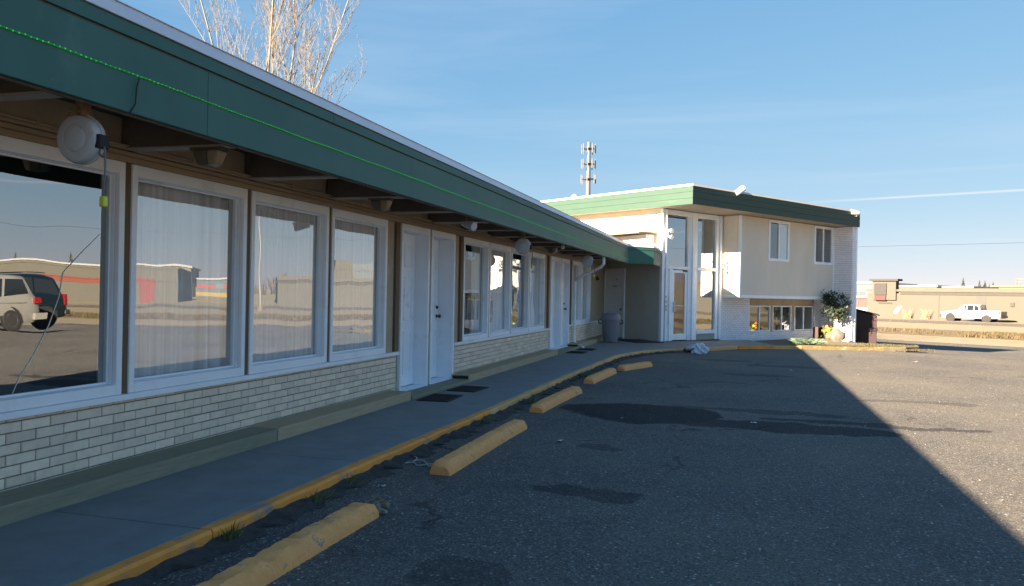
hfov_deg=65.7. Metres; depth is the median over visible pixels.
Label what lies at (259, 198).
window
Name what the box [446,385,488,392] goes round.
door mat
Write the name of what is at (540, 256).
window
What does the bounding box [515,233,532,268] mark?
cord reel
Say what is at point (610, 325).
trash can
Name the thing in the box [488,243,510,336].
window
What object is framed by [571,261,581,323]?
window
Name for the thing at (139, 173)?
window
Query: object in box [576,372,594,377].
weed tuft
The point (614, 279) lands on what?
corner door
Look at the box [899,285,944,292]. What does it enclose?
warehouse
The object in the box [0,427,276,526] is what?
timber beam
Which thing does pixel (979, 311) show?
pickup truck
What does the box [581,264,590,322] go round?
window
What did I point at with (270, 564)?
parking block
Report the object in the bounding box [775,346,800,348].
kerb
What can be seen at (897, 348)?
kerb
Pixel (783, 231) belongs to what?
window
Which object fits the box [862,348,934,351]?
kerb grass
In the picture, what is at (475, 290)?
curtain
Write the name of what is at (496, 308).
window
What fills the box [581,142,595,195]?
cell tower
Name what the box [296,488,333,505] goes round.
weed tuft
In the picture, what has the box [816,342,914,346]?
bed grass
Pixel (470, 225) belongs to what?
floodlight
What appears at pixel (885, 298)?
strip building
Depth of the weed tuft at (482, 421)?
9.02 m
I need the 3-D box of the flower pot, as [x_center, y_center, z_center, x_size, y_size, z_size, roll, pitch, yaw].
[11.354,1.408,28.398,0.592,0.528,0.600,1,0,16]
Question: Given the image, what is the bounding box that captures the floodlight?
[458,216,476,230]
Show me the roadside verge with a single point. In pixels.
(925, 333)
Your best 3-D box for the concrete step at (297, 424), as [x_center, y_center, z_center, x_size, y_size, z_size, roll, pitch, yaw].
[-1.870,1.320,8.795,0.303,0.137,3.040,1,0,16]
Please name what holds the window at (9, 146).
in the motel building at (76, 394)
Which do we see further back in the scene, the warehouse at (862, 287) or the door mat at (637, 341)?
the warehouse at (862, 287)
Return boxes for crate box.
[813,327,823,338]
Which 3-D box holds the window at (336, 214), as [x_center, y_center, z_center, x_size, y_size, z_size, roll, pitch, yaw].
[-1.860,-0.087,9.493,0.122,1.708,1.430,1,0,16]
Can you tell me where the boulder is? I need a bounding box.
[829,328,845,341]
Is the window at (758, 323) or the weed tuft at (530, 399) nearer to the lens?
the weed tuft at (530, 399)
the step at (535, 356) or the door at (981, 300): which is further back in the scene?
the door at (981, 300)
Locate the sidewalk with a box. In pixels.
[0,338,775,585]
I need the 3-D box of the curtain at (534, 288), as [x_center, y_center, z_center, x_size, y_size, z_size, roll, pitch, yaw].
[0.428,-0.008,17.671,0.049,1.610,1.265,1,0,16]
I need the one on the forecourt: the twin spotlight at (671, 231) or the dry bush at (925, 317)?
the dry bush at (925, 317)
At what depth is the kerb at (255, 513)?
5.88 m
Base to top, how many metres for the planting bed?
0.360 m
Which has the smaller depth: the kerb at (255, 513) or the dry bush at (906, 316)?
the kerb at (255, 513)
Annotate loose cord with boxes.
[405,456,432,466]
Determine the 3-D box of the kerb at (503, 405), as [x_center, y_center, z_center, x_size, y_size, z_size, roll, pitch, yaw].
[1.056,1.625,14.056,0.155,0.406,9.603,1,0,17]
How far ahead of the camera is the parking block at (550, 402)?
10.74 m
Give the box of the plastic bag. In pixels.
[691,343,709,353]
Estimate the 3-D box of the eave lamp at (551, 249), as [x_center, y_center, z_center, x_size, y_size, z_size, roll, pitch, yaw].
[0.847,-0.909,16.813,0.260,0.134,0.127,1,0,16]
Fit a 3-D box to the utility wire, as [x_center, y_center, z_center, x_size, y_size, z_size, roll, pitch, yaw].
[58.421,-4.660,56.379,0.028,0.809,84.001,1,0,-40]
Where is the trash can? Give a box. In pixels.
[598,313,622,342]
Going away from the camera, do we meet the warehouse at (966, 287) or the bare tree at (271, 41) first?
the bare tree at (271, 41)
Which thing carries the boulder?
on the planting bed
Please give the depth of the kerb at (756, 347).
23.33 m
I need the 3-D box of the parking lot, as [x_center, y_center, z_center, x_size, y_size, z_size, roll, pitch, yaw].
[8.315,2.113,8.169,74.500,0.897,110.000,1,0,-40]
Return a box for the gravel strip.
[877,321,1023,332]
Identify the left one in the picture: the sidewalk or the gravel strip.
the sidewalk
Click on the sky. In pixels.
(906, 115)
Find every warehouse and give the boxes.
[857,282,917,295]
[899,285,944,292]
[940,286,998,288]
[990,285,1023,288]
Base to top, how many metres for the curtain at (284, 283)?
1.610 m
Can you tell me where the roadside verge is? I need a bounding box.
[877,327,1023,340]
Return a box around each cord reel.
[57,101,109,206]
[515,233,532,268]
[582,252,594,276]
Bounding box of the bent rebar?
[364,495,388,509]
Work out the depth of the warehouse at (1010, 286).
164.20 m
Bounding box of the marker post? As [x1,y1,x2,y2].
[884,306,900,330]
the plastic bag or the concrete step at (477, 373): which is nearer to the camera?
the concrete step at (477, 373)
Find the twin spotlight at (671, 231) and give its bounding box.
[667,228,673,238]
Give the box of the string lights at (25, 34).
[0,25,652,260]
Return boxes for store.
[856,296,866,310]
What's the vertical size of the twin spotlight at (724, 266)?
0.337 m
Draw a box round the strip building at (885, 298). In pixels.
[866,279,1023,322]
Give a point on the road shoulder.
(979, 341)
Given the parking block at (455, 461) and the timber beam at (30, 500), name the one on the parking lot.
the parking block at (455, 461)
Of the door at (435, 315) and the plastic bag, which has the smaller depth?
the door at (435, 315)
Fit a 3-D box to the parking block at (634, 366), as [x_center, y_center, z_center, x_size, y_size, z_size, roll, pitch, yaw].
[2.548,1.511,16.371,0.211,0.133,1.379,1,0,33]
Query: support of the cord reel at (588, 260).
hanging from the motel building at (76, 394)
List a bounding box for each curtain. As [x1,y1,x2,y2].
[134,182,227,377]
[253,204,314,361]
[332,220,375,351]
[469,246,480,333]
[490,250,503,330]
[530,257,538,325]
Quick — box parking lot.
[149,339,1023,585]
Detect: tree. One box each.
[179,0,366,103]
[820,289,852,328]
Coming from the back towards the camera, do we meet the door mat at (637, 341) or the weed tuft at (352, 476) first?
the door mat at (637, 341)
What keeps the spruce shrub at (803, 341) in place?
on the planting bed
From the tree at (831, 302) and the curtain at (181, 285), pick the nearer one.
the curtain at (181, 285)
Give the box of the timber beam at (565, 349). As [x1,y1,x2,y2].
[557,346,578,354]
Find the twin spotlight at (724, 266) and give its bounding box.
[722,259,726,268]
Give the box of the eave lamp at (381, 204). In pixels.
[368,198,393,210]
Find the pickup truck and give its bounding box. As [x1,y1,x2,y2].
[940,304,1007,321]
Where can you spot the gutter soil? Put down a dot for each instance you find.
(211, 550)
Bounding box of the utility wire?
[860,243,998,246]
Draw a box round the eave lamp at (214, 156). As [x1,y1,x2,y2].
[189,146,228,166]
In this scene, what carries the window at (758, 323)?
in the office building at (788, 262)
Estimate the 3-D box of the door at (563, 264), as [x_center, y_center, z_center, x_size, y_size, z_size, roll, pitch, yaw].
[1.263,0.296,20.403,0.118,2.154,0.918,1,0,16]
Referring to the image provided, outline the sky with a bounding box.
[119,0,1023,286]
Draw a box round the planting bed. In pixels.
[756,338,913,346]
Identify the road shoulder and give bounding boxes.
[877,333,1023,346]
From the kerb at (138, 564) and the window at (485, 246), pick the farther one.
the window at (485, 246)
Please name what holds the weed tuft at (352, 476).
on the gutter soil
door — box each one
[401,233,415,386]
[431,240,440,377]
[550,261,554,348]
[561,263,565,345]
[606,271,622,337]
[672,270,687,339]
[976,296,985,320]
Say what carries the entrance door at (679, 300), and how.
in the office building at (788, 262)
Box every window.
[0,135,125,412]
[127,164,247,392]
[247,190,329,373]
[329,208,387,361]
[462,237,489,340]
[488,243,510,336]
[510,247,529,333]
[528,251,544,330]
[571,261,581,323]
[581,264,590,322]
[749,305,769,331]
[768,219,789,261]
[772,306,790,330]
[793,306,812,330]
[814,225,832,264]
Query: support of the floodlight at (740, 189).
attached to the office building at (788, 262)
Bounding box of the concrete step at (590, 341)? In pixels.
[567,335,602,347]
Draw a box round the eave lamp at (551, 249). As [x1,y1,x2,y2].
[546,247,557,252]
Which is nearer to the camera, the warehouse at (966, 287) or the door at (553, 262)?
the door at (553, 262)
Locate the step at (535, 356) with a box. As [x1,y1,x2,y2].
[511,349,557,364]
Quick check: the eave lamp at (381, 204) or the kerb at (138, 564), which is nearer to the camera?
the kerb at (138, 564)
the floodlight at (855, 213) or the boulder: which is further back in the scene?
the floodlight at (855, 213)
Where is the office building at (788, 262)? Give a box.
[541,183,860,342]
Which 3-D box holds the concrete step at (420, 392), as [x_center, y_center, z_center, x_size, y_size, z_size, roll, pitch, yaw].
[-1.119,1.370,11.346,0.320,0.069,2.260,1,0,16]
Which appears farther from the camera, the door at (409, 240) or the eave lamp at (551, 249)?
the eave lamp at (551, 249)
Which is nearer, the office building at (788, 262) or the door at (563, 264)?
the door at (563, 264)
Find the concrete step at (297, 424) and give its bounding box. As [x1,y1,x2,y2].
[250,390,410,440]
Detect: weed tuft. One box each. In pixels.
[214,519,248,541]
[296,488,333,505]
[336,470,372,487]
[471,416,501,424]
[521,393,543,403]
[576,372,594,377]
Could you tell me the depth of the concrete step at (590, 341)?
22.28 m
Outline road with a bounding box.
[877,319,1023,326]
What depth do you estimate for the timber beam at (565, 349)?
19.53 m
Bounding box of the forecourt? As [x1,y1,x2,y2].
[877,317,1023,323]
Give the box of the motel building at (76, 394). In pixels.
[0,0,660,491]
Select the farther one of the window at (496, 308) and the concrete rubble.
the window at (496, 308)
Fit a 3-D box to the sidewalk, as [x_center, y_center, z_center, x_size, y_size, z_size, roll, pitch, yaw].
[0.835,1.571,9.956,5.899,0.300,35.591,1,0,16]
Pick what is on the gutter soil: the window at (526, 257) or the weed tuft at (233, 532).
the weed tuft at (233, 532)
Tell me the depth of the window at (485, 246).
14.19 m
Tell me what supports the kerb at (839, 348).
on the parking lot
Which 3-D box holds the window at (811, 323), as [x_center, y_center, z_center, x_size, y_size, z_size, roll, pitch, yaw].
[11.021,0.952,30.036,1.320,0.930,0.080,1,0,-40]
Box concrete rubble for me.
[373,501,389,514]
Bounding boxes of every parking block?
[195,502,378,585]
[430,419,526,475]
[529,386,581,412]
[583,368,616,383]
[616,361,652,370]
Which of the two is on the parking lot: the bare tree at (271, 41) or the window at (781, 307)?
the bare tree at (271, 41)
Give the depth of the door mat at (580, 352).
19.01 m
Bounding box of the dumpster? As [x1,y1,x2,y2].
[856,309,879,343]
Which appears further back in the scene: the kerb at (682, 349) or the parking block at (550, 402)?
the kerb at (682, 349)
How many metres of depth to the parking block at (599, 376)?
13.98 m
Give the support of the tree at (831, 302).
on the planting bed
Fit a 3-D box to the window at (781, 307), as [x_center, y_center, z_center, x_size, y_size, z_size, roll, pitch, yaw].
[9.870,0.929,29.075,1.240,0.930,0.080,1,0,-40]
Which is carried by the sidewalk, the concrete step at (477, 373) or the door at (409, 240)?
the concrete step at (477, 373)
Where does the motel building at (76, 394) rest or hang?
on the parking lot
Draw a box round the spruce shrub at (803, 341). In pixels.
[783,337,828,343]
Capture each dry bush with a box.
[902,309,911,318]
[921,309,931,318]
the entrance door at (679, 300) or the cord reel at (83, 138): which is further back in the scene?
the entrance door at (679, 300)
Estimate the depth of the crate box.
29.11 m
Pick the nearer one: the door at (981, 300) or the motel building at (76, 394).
the motel building at (76, 394)
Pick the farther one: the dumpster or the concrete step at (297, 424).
the dumpster
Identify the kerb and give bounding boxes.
[65,529,211,585]
[200,410,489,537]
[485,355,618,413]
[619,346,737,357]
[738,346,774,348]
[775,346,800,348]
[801,346,882,350]
[883,345,918,352]
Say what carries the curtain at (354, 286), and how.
hanging from the motel building at (76, 394)
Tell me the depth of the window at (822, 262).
29.46 m
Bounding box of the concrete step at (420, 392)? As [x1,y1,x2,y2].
[409,378,469,399]
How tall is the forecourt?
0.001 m
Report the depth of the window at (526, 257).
16.87 m
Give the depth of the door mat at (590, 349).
20.11 m
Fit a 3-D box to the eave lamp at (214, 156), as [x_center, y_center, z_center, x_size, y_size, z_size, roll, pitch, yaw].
[-2.171,-0.972,5.683,0.260,0.134,0.127,1,0,16]
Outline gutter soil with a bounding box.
[106,350,689,585]
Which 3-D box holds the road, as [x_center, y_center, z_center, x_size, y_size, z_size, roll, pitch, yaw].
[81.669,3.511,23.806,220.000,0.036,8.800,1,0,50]
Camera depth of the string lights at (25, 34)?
4.66 m
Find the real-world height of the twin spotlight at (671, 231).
0.338 m
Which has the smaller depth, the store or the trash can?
the trash can
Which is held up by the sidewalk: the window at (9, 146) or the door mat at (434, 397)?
the door mat at (434, 397)
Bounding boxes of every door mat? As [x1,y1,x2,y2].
[416,393,462,401]
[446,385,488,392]
[566,351,586,353]
[576,348,595,350]
[618,339,663,342]
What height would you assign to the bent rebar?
0.098 m
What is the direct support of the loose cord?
on the parking lot
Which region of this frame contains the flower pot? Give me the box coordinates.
[821,325,833,339]
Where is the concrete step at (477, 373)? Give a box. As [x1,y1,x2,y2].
[451,359,522,381]

